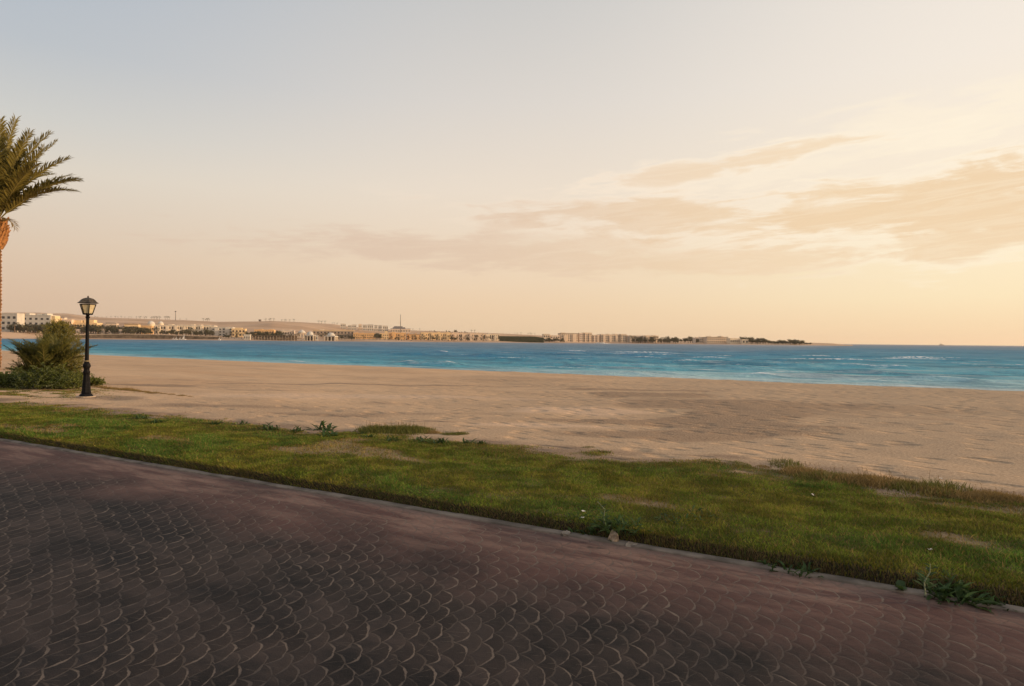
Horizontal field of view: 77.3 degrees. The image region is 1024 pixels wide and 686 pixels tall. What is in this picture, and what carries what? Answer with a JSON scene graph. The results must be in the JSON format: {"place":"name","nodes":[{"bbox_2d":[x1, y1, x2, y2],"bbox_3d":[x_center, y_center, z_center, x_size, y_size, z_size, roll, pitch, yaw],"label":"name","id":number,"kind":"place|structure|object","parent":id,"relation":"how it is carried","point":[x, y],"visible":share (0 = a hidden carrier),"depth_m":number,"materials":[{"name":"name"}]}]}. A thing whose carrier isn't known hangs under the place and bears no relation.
{"place":"outdoors","nodes":[
{"label":"outdoors","id":0,"kind":"place"},
{"bbox_2d":[19,312,102,317],"bbox_3d":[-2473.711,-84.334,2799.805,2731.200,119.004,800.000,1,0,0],"label":"inland ridge","id":1,"kind":"structure","parent":0,"point":[60,313],"depth_m":2892.84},
{"bbox_2d":[0,314,851,345],"bbox_3d":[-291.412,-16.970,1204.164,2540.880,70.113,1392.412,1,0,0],"label":"desert hills","id":2,"kind":"structure","parent":0,"point":[251,326],"depth_m":1091.38,"materials":[{"name":"sand"}]},
{"bbox_2d":[1,313,24,331],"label":"villa","id":3,"kind":"object","parent":2,"relation":"on","point":[9,318],"visible":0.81,"depth_m":704.69,"materials":[{"name":"paint"}]},
{"bbox_2d":[25,313,59,325],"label":"apartment building","id":4,"kind":"structure","parent":2,"relation":"on","point":[37,319],"depth_m":760.75,"materials":[{"name":"paint"}]},
{"bbox_2d":[73,320,102,328],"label":"villa","id":5,"kind":"object","parent":2,"relation":"on","point":[82,322],"visible":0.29,"depth_m":835.53,"materials":[{"name":"paint"}]},
{"bbox_2d":[124,324,140,332],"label":"house","id":6,"kind":"structure","parent":2,"relation":"on","point":[132,325],"depth_m":826.08,"materials":[{"name":"paint"}]},
{"bbox_2d":[141,325,153,333],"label":"pavilion","id":7,"kind":"structure","parent":2,"relation":"on","point":[149,327],"depth_m":799.92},
{"bbox_2d":[75,334,220,338],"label":"sea wall","id":8,"kind":"structure","parent":2,"relation":"on","point":[148,336],"depth_m":736.23,"materials":[{"name":"stone"}]},
{"bbox_2d":[155,324,216,334],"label":"hotel","id":9,"kind":"structure","parent":2,"relation":"on","point":[168,327],"depth_m":829.24,"materials":[{"name":"paint"}]},
{"bbox_2d":[211,327,234,335],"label":"hotel","id":10,"kind":"structure","parent":2,"relation":"on","point":[220,331],"depth_m":829.12,"materials":[{"name":"paint"}]},
{"bbox_2d":[231,328,246,336],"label":"hotel","id":11,"kind":"structure","parent":2,"relation":"on","point":[239,330],"depth_m":825.14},
{"bbox_2d":[243,334,250,339],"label":"beach kiosk","id":12,"kind":"object","parent":2,"relation":"on","point":[246,336],"visible":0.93,"depth_m":755.31,"materials":[{"name":"paint"}]},
{"bbox_2d":[254,329,274,332],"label":"house","id":13,"kind":"structure","parent":2,"relation":"on","point":[269,330],"depth_m":833.49,"materials":[{"name":"beige concrete"}]},
{"bbox_2d":[252,335,297,340],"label":"pergola","id":14,"kind":"object","parent":2,"relation":"on","point":[273,337],"visible":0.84,"depth_m":769.00,"materials":[{"name":"beige"}]},
{"bbox_2d":[280,330,294,334],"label":"house","id":15,"kind":"structure","parent":2,"relation":"on","point":[287,332],"depth_m":830.75,"materials":[{"name":"paint"}]},
{"bbox_2d":[304,331,315,340],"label":"domed pavilion","id":16,"kind":"structure","parent":2,"relation":"on","point":[310,336],"depth_m":778.08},
{"bbox_2d":[324,333,337,340],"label":"domed pavilion","id":17,"kind":"structure","parent":2,"relation":"on","point":[330,337],"depth_m":786.64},
{"bbox_2d":[313,329,353,337],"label":"hall","id":18,"kind":"structure","parent":2,"relation":"on","point":[340,332],"depth_m":875.21,"materials":[{"name":"paint"}]},
{"bbox_2d":[353,332,374,338],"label":"arcade building","id":19,"kind":"structure","parent":2,"relation":"on","point":[365,335],"depth_m":866.43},
{"bbox_2d":[380,331,388,338],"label":"tower house","id":20,"kind":"structure","parent":2,"relation":"on","point":[385,334],"depth_m":880.55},
{"bbox_2d":[389,332,405,339],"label":"hotel","id":21,"kind":"structure","parent":2,"relation":"on","point":[394,334],"depth_m":886.18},
{"bbox_2d":[391,326,409,332],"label":"building","id":22,"kind":"structure","parent":2,"relation":"on","point":[396,329],"depth_m":1234.96,"materials":[{"name":"beige concrete"}]},
{"bbox_2d":[406,333,420,339],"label":"hotel","id":23,"kind":"structure","parent":2,"relation":"on","point":[415,335],"depth_m":897.59,"materials":[{"name":"beige concrete"}]},
{"bbox_2d":[420,332,450,339],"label":"hotel","id":24,"kind":"structure","parent":2,"relation":"on","point":[439,334],"depth_m":931.19,"materials":[{"name":"paint"}]},
{"bbox_2d":[451,332,482,340],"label":"hotel","id":25,"kind":"structure","parent":2,"relation":"on","point":[469,335],"depth_m":963.30,"materials":[{"name":"paint"}]},
{"bbox_2d":[482,333,499,340],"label":"hotel","id":26,"kind":"structure","parent":2,"relation":"on","point":[493,336],"depth_m":981.49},
{"bbox_2d":[499,336,543,342],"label":"hedge","id":27,"kind":"object","parent":2,"relation":"on","point":[522,339],"visible":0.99,"depth_m":969.32,"materials":[{"name":"green plant"}]},
{"bbox_2d":[550,335,559,341],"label":"house","id":28,"kind":"structure","parent":2,"relation":"on","point":[554,336],"depth_m":1009.05,"materials":[{"name":"beige concrete"}]},
{"bbox_2d":[558,333,577,341],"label":"hotel","id":29,"kind":"structure","parent":2,"relation":"on","point":[570,337],"depth_m":1016.85,"materials":[{"name":"paint"}]},
{"bbox_2d":[578,333,582,341],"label":"hotel","id":30,"kind":"structure","parent":2,"relation":"on","point":[580,337],"depth_m":1022.21,"materials":[{"name":"beige concrete"}]},
{"bbox_2d":[583,333,591,341],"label":"hotel","id":31,"kind":"structure","parent":2,"relation":"on","point":[587,337],"depth_m":1024.39,"materials":[{"name":"paint"}]},
{"bbox_2d":[592,335,599,341],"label":"hotel","id":32,"kind":"structure","parent":2,"relation":"on","point":[595,338],"depth_m":1027.38,"materials":[{"name":"paint"}]},
{"bbox_2d":[597,334,619,341],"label":"hotel","id":33,"kind":"structure","parent":2,"relation":"on","point":[609,337],"depth_m":1031.62,"materials":[{"name":"paint"}]},
{"bbox_2d":[620,334,626,341],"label":"hotel","id":34,"kind":"structure","parent":2,"relation":"on","point":[622,337],"depth_m":1035.71,"materials":[{"name":"paint"}]},
{"bbox_2d":[626,335,640,341],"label":"hotel","id":35,"kind":"structure","parent":2,"relation":"on","point":[628,338],"depth_m":1036.18,"materials":[{"name":"beige concrete"}]},
{"bbox_2d":[641,335,658,342],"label":"hotel","id":36,"kind":"structure","parent":2,"relation":"on","point":[645,336],"depth_m":1040.85,"materials":[{"name":"paint"}]},
{"bbox_2d":[692,337,702,342],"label":"house","id":37,"kind":"structure","parent":2,"relation":"on","point":[699,338],"depth_m":1036.77,"materials":[{"name":"paint"}]},
{"bbox_2d":[702,336,727,342],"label":"house","id":38,"kind":"structure","parent":2,"relation":"on","point":[718,339],"depth_m":1030.21,"materials":[{"name":"paint"}]},
{"bbox_2d":[726,338,739,343],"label":"house","id":39,"kind":"structure","parent":2,"relation":"on","point":[732,340],"depth_m":1011.90,"materials":[{"name":"beige concrete"}]},
{"bbox_2d":[739,339,748,343],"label":"house","id":40,"kind":"structure","parent":2,"relation":"on","point":[743,341],"depth_m":1007.12,"materials":[{"name":"beige concrete"}]},
{"bbox_2d":[0,441,1023,685],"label":"road","id":41,"kind":"structure","parent":0,"point":[118,573],"depth_m":4.09,"materials":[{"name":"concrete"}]},
{"bbox_2d":[0,438,1023,612],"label":"kerb","id":42,"kind":"structure","parent":41,"relation":"on","point":[871,584],"depth_m":5.67,"materials":[{"name":"concrete"}]},
{"bbox_2d":[561,530,570,535],"bbox_3d":[0.468,1.696,5.621,0.095,0.102,0.068,1,15,-14],"label":"stone","id":43,"kind":"object","parent":42,"relation":"on","point":[565,533],"visible":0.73,"depth_m":5.59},
{"bbox_2d":[608,530,618,541],"bbox_3d":[0.858,1.675,5.450,0.069,0.142,0.122,0,4,-31],"label":"stone","id":44,"kind":"object","parent":42,"relation":"on","point":[613,537],"visible":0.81,"depth_m":5.42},
{"bbox_2d":[625,541,636,546],"bbox_3d":[1.006,1.696,5.345,0.076,0.072,0.135,1,-13,44],"label":"stone","id":45,"kind":"object","parent":42,"relation":"on","point":[628,543],"visible":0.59,"depth_m":5.32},
{"bbox_2d":[895,580,906,590],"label":"leafy weed","id":46,"kind":"object","parent":42,"relation":"on","point":[900,585],"visible":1,"depth_m":4.43,"materials":[{"name":"green plant"}]},
{"bbox_2d":[909,569,1002,613],"bbox_3d":[2.986,1.666,4.310,0.516,0.157,0.536,1,0,0],"label":"leafy weed","id":47,"kind":"object","parent":42,"relation":"on","point":[959,591],"visible":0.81,"depth_m":4.27,"materials":[{"name":"green plant"}]},
{"bbox_2d":[971,589,1005,611],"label":"leafy weed","id":48,"kind":"object","parent":42,"relation":"on","point":[990,597],"visible":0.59,"depth_m":4.18,"materials":[{"name":"green plant"}]},
{"bbox_2d":[992,596,1012,610],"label":"leafy weed","id":49,"kind":"object","parent":42,"relation":"on","point":[998,599],"visible":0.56,"depth_m":4.20,"materials":[{"name":"green plant"}]},
{"bbox_2d":[0,350,1023,606],"bbox_3d":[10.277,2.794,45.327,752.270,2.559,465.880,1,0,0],"label":"beach","id":50,"kind":"structure","parent":0,"point":[974,438],"depth_m":14.50,"materials":[{"name":"sand"}]},
{"bbox_2d":[0,366,27,386],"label":"ground plant","id":51,"kind":"object","parent":50,"relation":"on","point":[14,370],"visible":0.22,"depth_m":20.73,"materials":[{"name":"green plant"}]},
{"bbox_2d":[0,370,35,387],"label":"ground plant","id":52,"kind":"object","parent":50,"relation":"on","point":[8,380],"visible":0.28,"depth_m":20.46,"materials":[{"name":"green plant"}]},
{"bbox_2d":[0,113,83,367],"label":"palm tree","id":53,"kind":"object","parent":50,"relation":"on","point":[17,176],"visible":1,"depth_m":33.69,"materials":[{"name":"green plant"}]},
{"bbox_2d":[9,362,76,389],"bbox_3d":[-14.725,1.051,20.119,1.852,0.916,1.492,1,0,0],"label":"ground plant","id":54,"kind":"object","parent":50,"relation":"on","point":[30,380],"visible":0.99,"depth_m":19.85,"materials":[{"name":"green plant"}]},
{"bbox_2d":[0,333,97,374],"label":"young date palm","id":55,"kind":"object","parent":50,"relation":"on","point":[46,352],"visible":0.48,"depth_m":23.04,"materials":[{"name":"plant"}]},
{"bbox_2d":[17,319,89,375],"bbox_3d":[-17.409,0.314,24.507,2.409,2.559,2.464,1,0,43],"label":"feathery shrub","id":56,"kind":"object","parent":50,"relation":"on","point":[59,329],"visible":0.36,"depth_m":24.44,"materials":[{"name":"green plant"}]},
{"bbox_2d":[35,363,90,388],"bbox_3d":[-14.472,1.058,20.532,1.674,0.911,1.345,1,0,23],"label":"ground plant","id":57,"kind":"object","parent":50,"relation":"on","point":[74,379],"visible":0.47,"depth_m":20.44,"materials":[{"name":"green plant"}]},
{"bbox_2d":[71,368,97,384],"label":"ground plant","id":58,"kind":"object","parent":50,"relation":"on","point":[79,372],"visible":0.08,"depth_m":23.51,"materials":[{"name":"green plant"}]},
{"bbox_2d":[76,296,97,397],"bbox_3d":[-11.603,0.143,17.476,0.517,2.868,0.512,1,0,0],"label":"lamp post","id":59,"kind":"object","parent":50,"relation":"on","point":[88,308],"visible":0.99,"depth_m":17.42,"materials":[{"name":"metal"}]},
{"bbox_2d":[90,373,108,385],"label":"ground plant","id":60,"kind":"object","parent":50,"relation":"on","point":[98,381],"visible":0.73,"depth_m":23.73,"materials":[{"name":"green plant"}]},
{"bbox_2d":[135,413,150,418],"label":"leafy weed","id":61,"kind":"object","parent":50,"relation":"on","point":[142,416],"visible":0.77,"depth_m":12.82,"materials":[{"name":"green plant"}]},
{"bbox_2d":[146,418,170,423],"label":"leafy weed","id":62,"kind":"object","parent":50,"relation":"on","point":[155,421],"visible":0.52,"depth_m":12.08,"materials":[{"name":"green plant"}]},
{"bbox_2d":[258,422,278,431],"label":"leafy weed","id":63,"kind":"object","parent":50,"relation":"on","point":[264,427],"visible":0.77,"depth_m":11.30,"materials":[{"name":"green plant"}]},
{"bbox_2d":[290,425,308,432],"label":"leafy weed","id":64,"kind":"object","parent":50,"relation":"on","point":[297,429],"visible":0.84,"depth_m":11.20,"materials":[{"name":"green plant"}]},
{"bbox_2d":[306,420,335,430],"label":"leafy weed","id":65,"kind":"object","parent":50,"relation":"on","point":[322,424],"visible":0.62,"depth_m":11.66,"materials":[{"name":"green plant"}]},
{"bbox_2d":[316,427,342,436],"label":"leafy weed","id":66,"kind":"object","parent":50,"relation":"on","point":[324,433],"visible":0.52,"depth_m":10.72,"materials":[{"name":"green plant"}]},
{"bbox_2d":[353,420,380,432],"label":"grass tuft","id":67,"kind":"object","parent":50,"relation":"on","point":[370,431],"visible":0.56,"depth_m":11.51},
{"bbox_2d":[357,423,385,431],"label":"grass tuft","id":68,"kind":"object","parent":50,"relation":"on","point":[370,426],"visible":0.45,"depth_m":11.72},
{"bbox_2d":[362,424,400,433],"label":"grass tuft","id":69,"kind":"object","parent":50,"relation":"on","point":[381,428],"visible":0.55,"depth_m":11.39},
{"bbox_2d":[387,434,401,441],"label":"leafy weed","id":70,"kind":"object","parent":50,"relation":"on","point":[394,438],"visible":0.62,"depth_m":10.35,"materials":[{"name":"green plant"}]},
{"bbox_2d":[377,421,415,432],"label":"grass tuft","id":71,"kind":"object","parent":50,"relation":"on","point":[391,429],"visible":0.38,"depth_m":11.50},
{"bbox_2d":[376,425,422,434],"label":"grass tuft","id":72,"kind":"object","parent":50,"relation":"on","point":[399,430],"visible":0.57,"depth_m":11.41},
{"bbox_2d":[398,420,430,434],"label":"grass tuft","id":73,"kind":"object","parent":50,"relation":"on","point":[421,432],"visible":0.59,"depth_m":11.43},
{"bbox_2d":[419,435,437,442],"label":"leafy weed","id":74,"kind":"object","parent":50,"relation":"on","point":[425,439],"visible":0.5,"depth_m":10.39,"materials":[{"name":"green plant"}]},
{"bbox_2d":[426,428,440,433],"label":"dry grass tuft","id":75,"kind":"object","parent":50,"relation":"on","point":[435,432],"visible":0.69,"depth_m":11.40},
{"bbox_2d":[424,438,448,443],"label":"leafy weed","id":76,"kind":"object","parent":50,"relation":"on","point":[439,441],"visible":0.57,"depth_m":10.12,"materials":[{"name":"green plant"}]},
{"bbox_2d":[0,386,1023,605],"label":"lawn grass","id":77,"kind":"structure","parent":50,"relation":"on","point":[89,422],"depth_m":7.15,"materials":[{"name":"plant"}]},
{"bbox_2d":[0,432,1023,606],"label":"turf edge roots","id":78,"kind":"object","parent":50,"relation":"on","point":[738,554],"visible":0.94,"depth_m":5.60,"materials":[{"name":"plant"}]},
{"bbox_2d":[564,512,590,522],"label":"leafy weed","id":79,"kind":"object","parent":50,"relation":"on","point":[575,515],"visible":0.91,"depth_m":5.86,"materials":[{"name":"green plant"}]},
{"bbox_2d":[576,516,616,540],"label":"leafy weed","id":80,"kind":"object","parent":50,"relation":"on","point":[591,529],"visible":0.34,"depth_m":5.62,"materials":[{"name":"green plant"}]},
{"bbox_2d":[596,501,608,525],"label":"tall weed","id":81,"kind":"object","parent":50,"relation":"on","point":[602,513],"visible":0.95,"depth_m":5.66,"materials":[{"name":"green plant"}]},
{"bbox_2d":[591,513,655,535],"bbox_3d":[0.942,1.576,5.543,0.560,0.131,0.464,1,0,0],"label":"leafy weed","id":82,"kind":"object","parent":50,"relation":"on","point":[615,524],"visible":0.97,"depth_m":5.54,"materials":[{"name":"green plant"}]},
{"bbox_2d":[654,513,688,523],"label":"leafy weed","id":83,"kind":"object","parent":50,"relation":"on","point":[657,517],"visible":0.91,"depth_m":5.80,"materials":[{"name":"green plant"}]},
{"bbox_2d":[676,505,717,519],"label":"leafy weed","id":84,"kind":"object","parent":50,"relation":"on","point":[699,509],"visible":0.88,"depth_m":5.89,"materials":[{"name":"green plant"}]},
{"bbox_2d":[727,460,751,467],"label":"grass tuft","id":85,"kind":"object","parent":50,"relation":"on","point":[745,464],"visible":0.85,"depth_m":8.63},
{"bbox_2d":[759,558,790,571],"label":"leafy weed","id":86,"kind":"object","parent":50,"relation":"on","point":[772,566],"visible":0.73,"depth_m":4.84,"materials":[{"name":"green plant"}]},
{"bbox_2d":[767,454,803,468],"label":"grass tuft","id":87,"kind":"object","parent":50,"relation":"on","point":[790,462],"visible":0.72,"depth_m":8.77,"materials":[{"name":"plant"}]},
{"bbox_2d":[779,560,823,577],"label":"leafy weed","id":88,"kind":"object","parent":50,"relation":"on","point":[803,568],"visible":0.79,"depth_m":4.72,"materials":[{"name":"green plant"}]},
{"bbox_2d":[777,463,826,477],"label":"dry grass tuft","id":89,"kind":"object","parent":50,"relation":"on","point":[793,471],"visible":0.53,"depth_m":8.08,"materials":[{"name":"plant"}]},
{"bbox_2d":[781,461,830,474],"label":"dry grass tuft","id":90,"kind":"object","parent":50,"relation":"on","point":[807,468],"visible":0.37,"depth_m":8.27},
{"bbox_2d":[789,467,845,480],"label":"grass tuft","id":91,"kind":"object","parent":50,"relation":"on","point":[814,471],"visible":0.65,"depth_m":7.80,"materials":[{"name":"plant"}]},
{"bbox_2d":[817,469,865,484],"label":"dry grass tuft","id":92,"kind":"object","parent":50,"relation":"on","point":[841,477],"visible":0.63,"depth_m":7.62,"materials":[{"name":"plant"}]},
{"bbox_2d":[835,470,873,485],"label":"dry grass tuft","id":93,"kind":"object","parent":50,"relation":"on","point":[855,477],"visible":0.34,"depth_m":7.67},
{"bbox_2d":[848,469,885,486],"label":"dry grass tuft","id":94,"kind":"object","parent":50,"relation":"on","point":[869,476],"visible":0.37,"depth_m":7.61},
{"bbox_2d":[849,468,890,483],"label":"dry grass tuft","id":95,"kind":"object","parent":50,"relation":"on","point":[872,476],"visible":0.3,"depth_m":7.65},
{"bbox_2d":[847,469,895,489],"bbox_3d":[4.226,1.591,7.508,0.568,0.184,0.636,1,0,-3],"label":"dry grass tuft","id":96,"kind":"object","parent":50,"relation":"on","point":[879,483],"visible":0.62,"depth_m":7.41,"materials":[{"name":"plant"}]},
{"bbox_2d":[870,476,902,488],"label":"dry grass tuft","id":97,"kind":"object","parent":50,"relation":"on","point":[883,482],"visible":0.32,"depth_m":7.45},
{"bbox_2d":[866,470,915,485],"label":"dry grass tuft","id":98,"kind":"object","parent":50,"relation":"on","point":[891,477],"visible":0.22,"depth_m":7.67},
{"bbox_2d":[877,475,920,488],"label":"dry grass tuft","id":99,"kind":"object","parent":50,"relation":"on","point":[899,481],"visible":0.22,"depth_m":7.48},
{"bbox_2d":[897,476,928,487],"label":"dry grass tuft","id":100,"kind":"object","parent":50,"relation":"on","point":[909,481],"visible":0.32,"depth_m":7.45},
{"bbox_2d":[881,476,960,496],"bbox_3d":[4.606,1.582,7.175,0.919,0.201,0.640,1,0,-11],"label":"grass tuft","id":101,"kind":"object","parent":50,"relation":"on","point":[898,488],"visible":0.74,"depth_m":7.18,"materials":[{"name":"plant"}]},
{"bbox_2d":[912,563,937,595],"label":"tall weed","id":102,"kind":"object","parent":50,"relation":"on","point":[926,579],"visible":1,"depth_m":4.27,"materials":[{"name":"green plant"}]},
{"bbox_2d":[903,479,951,497],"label":"dry grass tuft","id":103,"kind":"object","parent":50,"relation":"on","point":[934,492],"visible":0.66,"depth_m":7.02,"materials":[{"name":"plant"}]},
{"bbox_2d":[904,469,975,495],"bbox_3d":[4.841,1.584,7.287,0.954,0.218,0.654,0,0,-29],"label":"grass tuft","id":104,"kind":"object","parent":50,"relation":"on","point":[950,483],"visible":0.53,"depth_m":7.29,"materials":[{"name":"plant"}]},
{"bbox_2d":[917,481,969,496],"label":"dry grass tuft","id":105,"kind":"object","parent":50,"relation":"on","point":[941,488],"visible":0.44,"depth_m":7.05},
{"bbox_2d":[947,490,994,503],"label":"dry grass tuft","id":106,"kind":"object","parent":50,"relation":"on","point":[967,496],"visible":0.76,"depth_m":6.77,"materials":[{"name":"plant"}]},
{"bbox_2d":[969,487,1011,502],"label":"dry grass tuft","id":107,"kind":"object","parent":50,"relation":"on","point":[990,496],"visible":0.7,"depth_m":6.73,"materials":[{"name":"plant"}]},
{"bbox_2d":[972,482,1014,496],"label":"dry grass tuft","id":108,"kind":"object","parent":50,"relation":"on","point":[991,491],"visible":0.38,"depth_m":6.92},
{"bbox_2d":[980,487,1022,503],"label":"dry grass tuft","id":109,"kind":"object","parent":50,"relation":"on","point":[1001,496],"visible":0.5,"depth_m":6.71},
{"bbox_2d":[990,490,1023,502],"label":"dry grass tuft","id":110,"kind":"object","parent":50,"relation":"on","point":[1012,497],"visible":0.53,"depth_m":6.74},
{"bbox_2d":[0,0,1023,345],"label":"sky","id":111,"kind":"structure","parent":0,"point":[813,171],"materials":[{"name":"beige"}]},
{"bbox_2d":[1,339,1023,390],"bbox_3d":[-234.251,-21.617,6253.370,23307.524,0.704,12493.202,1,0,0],"label":"sea","id":112,"kind":"structure","parent":0,"point":[988,367],"depth_m":98.66,"materials":[{"name":"liquid"}]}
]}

